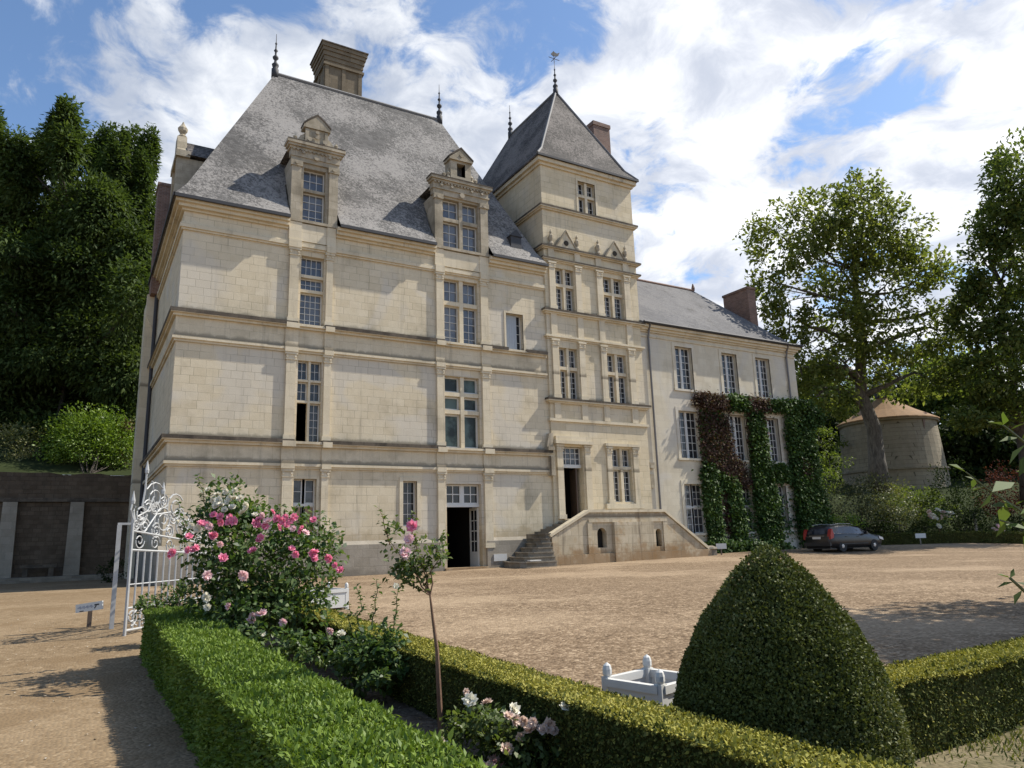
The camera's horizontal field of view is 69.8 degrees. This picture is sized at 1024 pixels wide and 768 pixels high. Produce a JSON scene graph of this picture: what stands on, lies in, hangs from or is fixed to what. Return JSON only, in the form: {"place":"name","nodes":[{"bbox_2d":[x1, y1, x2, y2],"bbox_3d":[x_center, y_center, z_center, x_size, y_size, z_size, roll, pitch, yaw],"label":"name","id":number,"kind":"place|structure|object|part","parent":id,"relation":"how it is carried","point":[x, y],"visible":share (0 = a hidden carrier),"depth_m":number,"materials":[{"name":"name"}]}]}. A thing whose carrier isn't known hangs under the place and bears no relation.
{"place":"outdoors","nodes":[
{"label":"outdoors","id":0,"kind":"place"},
{"bbox_2d":[0,432,132,475],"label":"terrace bank","id":1,"kind":"structure","parent":0,"point":[27,465],"depth_m":37.89,"materials":[{"name":"green plant"}]},
{"bbox_2d":[0,418,53,460],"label":"olive bush","id":2,"kind":"object","parent":1,"relation":"on","point":[11,438],"visible":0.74,"depth_m":38.63,"materials":[{"name":"green plant"}]},
{"bbox_2d":[0,106,79,429],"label":"conifer tree","id":3,"kind":"object","parent":1,"relation":"on","point":[3,122],"visible":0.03,"depth_m":46.64,"materials":[{"name":"green plant"}]},
{"bbox_2d":[0,92,153,449],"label":"conifer tree","id":4,"kind":"object","parent":1,"relation":"on","point":[100,364],"visible":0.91,"depth_m":43.20,"materials":[{"name":"green plant"}]},
{"bbox_2d":[32,401,134,472],"bbox_3d":[-22.582,2.969,39.193,5.016,4.354,4.716,5,-14,-30],"label":"bright bush","id":5,"kind":"object","parent":1,"relation":"on","point":[66,434],"visible":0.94,"depth_m":38.53,"materials":[{"name":"green plant"}]},
{"bbox_2d":[42,121,155,398],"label":"conifer tree","id":6,"kind":"object","parent":1,"relation":"on","point":[102,141],"visible":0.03,"depth_m":53.93,"materials":[{"name":"green plant"}]},
{"bbox_2d":[67,121,163,421],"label":"conifer tree","id":7,"kind":"object","parent":1,"relation":"on","point":[141,178],"visible":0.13,"depth_m":47.61,"materials":[{"name":"green plant"}]},
{"bbox_2d":[114,417,134,467],"bbox_3d":[-20.658,3.489,39.669,1.530,3.385,1.230,0,-12,-6],"label":"reddish shrub","id":8,"kind":"object","parent":1,"relation":"on","point":[126,427],"visible":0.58,"depth_m":39.59,"materials":[{"name":"green plant"}]},
{"bbox_2d":[0,579,198,767],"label":"sandy path","id":9,"kind":"structure","parent":0,"point":[75,678],"depth_m":7.82,"materials":[{"name":"beige sand"}]},
{"bbox_2d":[0,472,130,583],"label":"retaining wall","id":10,"kind":"structure","parent":9,"relation":"on","point":[54,527],"depth_m":34.43,"materials":[{"name":"stone"}]},
{"bbox_2d":[7,614,150,759],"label":"loose pebbles","id":11,"kind":"object","parent":9,"relation":"on","point":[54,701],"visible":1,"depth_m":7.69,"materials":[{"name":"beige gravel"}]},
{"bbox_2d":[76,601,102,626],"bbox_3d":[-7.282,3.984,12.685,0.581,0.464,0.113,-5,-13,16],"label":"direction sign","id":12,"kind":"object","parent":9,"relation":"on","point":[90,607],"visible":0.98,"depth_m":12.67,"materials":[{"name":"white paint"}]},
{"bbox_2d":[109,522,136,628],"bbox_3d":[-6.674,3.323,12.583,0.295,1.860,0.070,5,-14,-30],"label":"gate post","id":13,"kind":"object","parent":9,"relation":"on","point":[115,577],"visible":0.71,"depth_m":12.51,"materials":[{"name":"grey metal"}]},
{"bbox_2d":[123,461,219,635],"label":"iron gate","id":14,"kind":"structure","parent":9,"relation":"on","point":[152,507],"depth_m":12.31,"materials":[{"name":"white metal"}]},
{"bbox_2d":[0,0,1023,475],"label":"sky","id":15,"kind":"structure","parent":0,"point":[719,110],"materials":[{"name":"blue"}]},
{"bbox_2d":[129,543,1023,689],"bbox_3d":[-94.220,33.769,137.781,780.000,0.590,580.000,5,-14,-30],"label":"gravel court","id":16,"kind":"object","parent":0,"point":[583,623],"visible":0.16,"depth_m":13.56,"materials":[{"name":"beige gravel"}]},
{"bbox_2d":[95,557,127,582],"bbox_3d":[-16.374,7.636,30.025,1.357,1.345,1.104,-7,-13,23],"label":"bush","id":17,"kind":"object","parent":16,"relation":"on","point":[111,563],"visible":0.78,"depth_m":29.95,"materials":[{"name":"green plant"}]},
{"bbox_2d":[132,578,197,621],"bbox_3d":[-4.952,3.325,10.656,0.979,0.964,0.792,-5,-13,15],"label":"leafy shrub","id":18,"kind":"object","parent":16,"relation":"on","point":[141,604],"visible":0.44,"depth_m":10.63,"materials":[{"name":"green plant"}]},
{"bbox_2d":[138,600,496,767],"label":"clipped hedge","id":19,"kind":"object","parent":16,"relation":"on","point":[234,698],"visible":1,"depth_m":4.44,"materials":[{"name":"green plant"}]},
{"bbox_2d":[293,582,348,608],"bbox_3d":[-3.732,4.136,14.273,0.832,0.505,0.832,8,-16,-40],"label":"plant tub","id":20,"kind":"object","parent":16,"relation":"on","point":[342,594],"visible":0.36,"depth_m":14.11,"materials":[{"name":"white paint"}]},
{"bbox_2d":[124,34,555,585],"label":"manor house","id":21,"kind":"structure","parent":16,"relation":"on","point":[344,325],"depth_m":31.59,"materials":[{"name":"stone"}]},
{"bbox_2d":[290,476,318,542],"bbox_3d":[-8.126,4.889,28.602,1.190,2.552,0.410,5,-14,-30],"label":"window","id":22,"kind":"structure","parent":21,"relation":"in","point":[303,490],"depth_m":28.81,"materials":[{"name":"white paint"}]},
{"bbox_2d":[297,361,320,441],"bbox_3d":[-8.226,0.738,29.577,0.960,3.340,0.240,5,-14,-30],"label":"window","id":23,"kind":"structure","parent":21,"relation":"in","point":[308,386],"depth_m":29.71,"materials":[{"name":"grey glass"}]},
{"bbox_2d":[299,258,322,325],"bbox_3d":[-8.374,-3.795,30.555,0.950,3.040,0.230,5,-14,-30],"label":"window","id":24,"kind":"structure","parent":21,"relation":"in","point":[311,293],"depth_m":30.64,"materials":[{"name":"grey glass"}]},
{"bbox_2d":[399,477,420,525],"bbox_3d":[-4.342,4.948,30.868,0.950,2.024,0.327,5,-14,-30],"label":"window","id":25,"kind":"structure","parent":21,"relation":"in","point":[406,489],"depth_m":30.94,"materials":[{"name":"white paint"}]},
{"bbox_2d":[444,280,476,344],"bbox_3d":[-2.422,-3.233,33.980,1.730,3.140,0.240,5,-14,-30],"label":"window","id":26,"kind":"structure","parent":21,"relation":"in","point":[460,307],"depth_m":34.07,"materials":[{"name":"glass"}]},
{"bbox_2d":[445,377,478,448],"bbox_3d":[-2.299,1.295,32.996,1.730,3.230,0.240,5,-14,-30],"label":"window","id":27,"kind":"structure","parent":21,"relation":"in","point":[461,396],"depth_m":33.07,"materials":[{"name":"white paint"}]},
{"bbox_2d":[446,484,479,566],"bbox_3d":[-2.373,6.257,32.363,1.710,3.570,0.860,5,-14,-30],"label":"doorway","id":28,"kind":"structure","parent":21,"relation":"in","point":[461,495],"depth_m":32.49,"materials":[{"name":"white paint"}]},
{"bbox_2d":[494,554,506,560],"bbox_3d":[-0.508,7.617,32.223,0.650,0.300,0.030,5,-14,-30],"label":"wall plaque","id":29,"kind":"object","parent":21,"relation":"attached to","point":[500,557],"depth_m":32.21,"materials":[{"name":"white paint"}]},
{"bbox_2d":[504,310,525,349],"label":"window","id":30,"kind":"structure","parent":21,"relation":"in","point":[512,336],"depth_m":35.32,"materials":[{"name":"grey glass"}]},
{"bbox_2d":[233,615,530,767],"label":"flower bed","id":31,"kind":"object","parent":16,"relation":"on","point":[405,712],"visible":0.04,"depth_m":6.60,"materials":[{"name":"soil"}]},
{"bbox_2d":[167,473,349,640],"bbox_3d":[-3.134,2.254,9.106,2.126,2.332,2.386,5,-14,-30],"label":"rose bush","id":32,"kind":"object","parent":31,"relation":"on","point":[226,601],"visible":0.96,"depth_m":8.89,"materials":[{"name":"green plant"}]},
{"bbox_2d":[232,607,352,670],"bbox_3d":[-2.391,2.814,7.884,1.633,0.777,0.809,-7,-13,23],"label":"rose bush","id":33,"kind":"object","parent":31,"relation":"on","point":[293,646],"visible":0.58,"depth_m":7.80,"materials":[{"name":"green plant"}]},
{"bbox_2d":[317,578,411,700],"bbox_3d":[-1.376,2.424,6.965,1.044,1.137,0.746,-7,-13,23],"label":"rose bush","id":34,"kind":"object","parent":31,"relation":"on","point":[384,650],"visible":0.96,"depth_m":6.88,"materials":[{"name":"green plant"}]},
{"bbox_2d":[318,675,473,755],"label":"fallen leaves","id":35,"kind":"object","parent":31,"relation":"on","point":[393,709],"visible":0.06,"depth_m":6.64,"materials":[{"name":"brown plant"}]},
{"bbox_2d":[373,505,452,735],"bbox_3d":[-0.757,1.794,5.481,0.580,1.762,0.472,2,-13,-17],"label":"standard rose","id":36,"kind":"object","parent":31,"relation":"on","point":[406,553],"visible":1,"depth_m":5.55,"materials":[{"name":"green plant"}]},
{"bbox_2d":[439,688,570,767],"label":"rose bush","id":37,"kind":"object","parent":31,"relation":"on","point":[511,753],"visible":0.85,"depth_m":4.67,"materials":[{"name":"green plant"}]},
{"bbox_2d":[483,51,652,523],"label":"stair tower","id":38,"kind":"structure","parent":16,"relation":"on","point":[560,180],"depth_m":37.83,"materials":[{"name":"stone"}]},
{"bbox_2d":[555,269,572,310],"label":"window","id":39,"kind":"structure","parent":38,"relation":"in","point":[563,279],"depth_m":37.29,"materials":[{"name":"white paint"}]},
{"bbox_2d":[559,348,576,398],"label":"window","id":40,"kind":"structure","parent":38,"relation":"in","point":[567,358],"depth_m":36.38,"materials":[{"name":"white paint"}]},
{"bbox_2d":[563,447,580,517],"bbox_3d":[2.644,4.844,35.624,1.195,3.400,0.977,5,-14,-30],"label":"doorway","id":41,"kind":"structure","parent":38,"relation":"in","point":[571,456],"depth_m":35.62,"materials":[{"name":"white paint"}]},
{"bbox_2d":[575,178,597,215],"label":"window","id":42,"kind":"structure","parent":38,"relation":"in","point":[584,199],"depth_m":39.20,"materials":[{"name":"white paint"}]},
{"bbox_2d":[603,278,621,318],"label":"window","id":43,"kind":"structure","parent":38,"relation":"in","point":[612,296],"depth_m":38.83,"materials":[{"name":"white paint"}]},
{"bbox_2d":[607,355,625,402],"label":"window","id":44,"kind":"structure","parent":38,"relation":"in","point":[616,374],"depth_m":37.89,"materials":[{"name":"white paint"}]},
{"bbox_2d":[612,449,630,501],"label":"window","id":45,"kind":"structure","parent":38,"relation":"in","point":[621,469],"depth_m":36.81,"materials":[{"name":"white paint"}]},
{"bbox_2d":[237,588,922,767],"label":"box hedge","id":46,"kind":"object","parent":16,"relation":"on","point":[598,727],"visible":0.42,"depth_m":4.45,"materials":[{"name":"green plant"}]},
{"bbox_2d":[503,509,717,567],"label":"stone staircase","id":47,"kind":"structure","parent":16,"relation":"on","point":[596,536],"depth_m":33.03,"materials":[{"name":"beige stone"}]},
{"bbox_2d":[601,654,677,705],"bbox_3d":[1.139,2.471,5.858,0.612,0.485,0.612,9,-16,-41],"label":"plant tub","id":48,"kind":"object","parent":16,"relation":"on","point":[648,682],"visible":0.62,"depth_m":5.75,"materials":[{"name":"white paint"}]},
{"bbox_2d":[716,543,726,554],"bbox_3d":[10.294,8.146,36.069,0.519,0.600,0.073,-1,-12,-5],"label":"garden sign","id":49,"kind":"object","parent":16,"relation":"on","point":[720,546],"visible":0.82,"depth_m":36.07,"materials":[{"name":"white metal"}]},
{"bbox_2d":[637,279,806,548],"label":"house wing","id":50,"kind":"structure","parent":16,"relation":"on","point":[691,339],"depth_m":41.54,"materials":[{"name":"white paint"}]},
{"bbox_2d":[671,342,698,392],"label":"window","id":51,"kind":"structure","parent":50,"relation":"in","point":[680,357],"depth_m":40.73,"materials":[{"name":"paint"}]},
{"bbox_2d":[675,406,702,460],"bbox_3d":[9.563,2.722,39.818,1.960,2.892,0.410,5,-14,-30],"label":"window","id":52,"kind":"structure","parent":50,"relation":"in","point":[685,426],"depth_m":39.93,"materials":[{"name":"paint"}]},
{"bbox_2d":[681,480,707,534],"bbox_3d":[9.674,6.576,38.984,1.940,2.882,0.410,5,-14,-30],"label":"window","id":53,"kind":"structure","parent":50,"relation":"in","point":[692,515],"depth_m":39.11,"materials":[{"name":"glass"}]},
{"bbox_2d":[718,349,741,396],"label":"window","id":54,"kind":"structure","parent":50,"relation":"in","point":[727,375],"depth_m":42.52,"materials":[{"name":"paint"}]},
{"bbox_2d":[726,411,750,462],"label":"window","id":55,"kind":"structure","parent":50,"relation":"in","point":[736,422],"depth_m":41.92,"materials":[{"name":"paint"}]},
{"bbox_2d":[742,484,758,533],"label":"window","id":56,"kind":"structure","parent":50,"relation":"in","point":[745,494],"depth_m":41.20,"materials":[{"name":"paint"}]},
{"bbox_2d":[690,386,833,553],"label":"climbing creeper","id":57,"kind":"object","parent":50,"relation":"attached to","point":[725,474],"visible":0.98,"depth_m":41.24,"materials":[{"name":"green plant"}]},
{"bbox_2d":[752,354,776,398],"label":"window","id":58,"kind":"structure","parent":50,"relation":"in","point":[759,366],"depth_m":43.91,"materials":[{"name":"paint"}]},
{"bbox_2d":[764,414,785,463],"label":"window","id":59,"kind":"structure","parent":50,"relation":"in","point":[774,453],"depth_m":43.34,"materials":[{"name":"paint"}]},
{"bbox_2d":[776,483,793,532],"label":"window","id":60,"kind":"structure","parent":50,"relation":"in","point":[780,493],"depth_m":42.60,"materials":[{"name":"paint"}]},
{"bbox_2d":[672,541,917,767],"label":"topiary cone","id":61,"kind":"object","parent":16,"relation":"on","point":[777,646],"visible":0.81,"depth_m":4.45,"materials":[{"name":"green plant"}]},
{"bbox_2d":[803,523,882,551],"bbox_3d":[16.779,7.750,37.085,4.204,1.376,1.938,5,-14,-30],"label":"parked car","id":62,"kind":"object","parent":16,"relation":"on","point":[841,538],"visible":0.98,"depth_m":36.23,"materials":[{"name":"grey paint"}]},
{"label":"rear window","id":63,"kind":"part","parent":62,"relation":"part of","materials":[{"name":"black glass"}]},
{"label":"side window","id":64,"kind":"part","parent":62,"relation":"part of","materials":[{"name":"grey glass"}]},
{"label":"side window","id":65,"kind":"part","parent":62,"relation":"part of","materials":[{"name":"grey glass"}]},
{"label":"side window","id":66,"kind":"part","parent":62,"relation":"part of","materials":[{"name":"grey glass"}]},
{"bbox_2d":[830,513,869,528],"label":"shrub","id":67,"kind":"object","parent":16,"relation":"on","point":[853,520],"visible":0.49,"depth_m":45.15,"materials":[{"name":"green plant"}]},
{"bbox_2d":[915,533,925,544],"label":"garden sign","id":68,"kind":"object","parent":16,"relation":"on","point":[920,535],"visible":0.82,"depth_m":42.60,"materials":[{"name":"white metal"}]},
{"bbox_2d":[921,506,953,529],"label":"standard rose","id":69,"kind":"object","parent":16,"relation":"on","point":[942,513],"visible":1,"depth_m":46.86,"materials":[{"name":"white plant"}]},
{"bbox_2d":[874,530,1023,544],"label":"box hedge","id":70,"kind":"object","parent":16,"relation":"on","point":[975,536],"visible":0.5,"depth_m":44.45,"materials":[{"name":"green plant"}]},
{"bbox_2d":[881,635,1023,757],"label":"box hedge","id":71,"kind":"object","parent":16,"relation":"on","point":[948,698],"visible":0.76,"depth_m":5.20,"materials":[{"name":"green plant"}]},
{"bbox_2d":[984,515,1011,531],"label":"rose bush","id":72,"kind":"object","parent":16,"relation":"on","point":[998,525],"visible":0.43,"depth_m":46.29,"materials":[{"name":"green plant"}]},
{"bbox_2d":[822,427,1023,533],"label":"hillside","id":73,"kind":"structure","parent":0,"point":[943,491],"depth_m":54.63,"materials":[{"name":"green plant"}]},
{"bbox_2d":[814,426,855,500],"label":"terrace shrub","id":74,"kind":"object","parent":73,"relation":"on","point":[830,471],"visible":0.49,"depth_m":58.26,"materials":[{"name":"green plant"}]},
{"bbox_2d":[811,396,858,473],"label":"background tree","id":75,"kind":"object","parent":73,"relation":"on","point":[833,424],"visible":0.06,"depth_m":67.33,"materials":[{"name":"green plant"}]},
{"bbox_2d":[796,352,875,459],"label":"background tree","id":76,"kind":"object","parent":73,"relation":"on","point":[853,386],"visible":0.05,"depth_m":76.59,"materials":[{"name":"green plant"}]},
{"bbox_2d":[732,167,977,492],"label":"plane tree","id":77,"kind":"object","parent":73,"relation":"on","point":[858,315],"visible":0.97,"depth_m":51.13,"materials":[{"name":"green plant"}]},
{"bbox_2d":[825,472,899,530],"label":"grey shrub","id":78,"kind":"object","parent":73,"relation":"on","point":[860,501],"visible":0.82,"depth_m":50.20,"materials":[{"name":"green plant"}]},
{"bbox_2d":[861,479,921,532],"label":"yellow shrub","id":79,"kind":"object","parent":73,"relation":"on","point":[896,507],"visible":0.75,"depth_m":49.90,"materials":[{"name":"green plant"}]},
{"bbox_2d":[836,376,950,489],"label":"dovecote","id":80,"kind":"structure","parent":73,"relation":"on","point":[913,447],"depth_m":59.13,"materials":[{"name":"stone"}]},
{"bbox_2d":[851,333,957,425],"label":"background tree","id":81,"kind":"object","parent":73,"relation":"on","point":[899,386],"visible":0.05,"depth_m":87.83,"materials":[{"name":"green plant"}]},
{"bbox_2d":[880,484,962,525],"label":"spreading shrub","id":82,"kind":"object","parent":73,"relation":"on","point":[916,500],"visible":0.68,"depth_m":50.94,"materials":[{"name":"green plant"}]},
{"bbox_2d":[849,510,1023,533],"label":"shrub","id":83,"kind":"object","parent":73,"relation":"on","point":[893,527],"visible":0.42,"depth_m":48.23,"materials":[{"name":"green plant"}]},
{"bbox_2d":[891,342,1006,438],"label":"background tree","id":84,"kind":"object","parent":73,"relation":"on","point":[947,400],"visible":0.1,"depth_m":83.07,"materials":[{"name":"green plant"}]},
{"bbox_2d":[922,455,990,531],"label":"dark shrub","id":85,"kind":"object","parent":73,"relation":"on","point":[958,522],"visible":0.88,"depth_m":48.37,"materials":[{"name":"green plant"}]},
{"bbox_2d":[928,127,1023,504],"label":"broadleaf tree","id":86,"kind":"object","parent":73,"relation":"on","point":[996,393],"visible":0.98,"depth_m":47.38,"materials":[{"name":"green plant"}]},
{"bbox_2d":[938,404,1018,479],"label":"background tree","id":87,"kind":"object","parent":73,"relation":"on","point":[986,447],"visible":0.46,"depth_m":62.21,"materials":[{"name":"green plant"}]},
{"bbox_2d":[970,459,1023,530],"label":"red shrub","id":88,"kind":"object","parent":73,"relation":"on","point":[997,476],"visible":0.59,"depth_m":50.05,"materials":[{"name":"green plant"}]},
{"bbox_2d":[998,409,1023,472],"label":"background tree","id":89,"kind":"object","parent":73,"relation":"on","point":[1015,463],"visible":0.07,"depth_m":65.68,"materials":[{"name":"green plant"}]},
{"bbox_2d":[915,721,1023,767],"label":"thin grass","id":90,"kind":"structure","parent":0,"point":[998,739],"depth_m":4.92,"materials":[{"name":"green plant"}]},
{"bbox_2d":[949,412,1023,604],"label":"leafy shrub","id":91,"kind":"object","parent":90,"relation":"on","point":[1004,514],"visible":1,"depth_m":3.10,"materials":[{"name":"green plant"}]}
]}

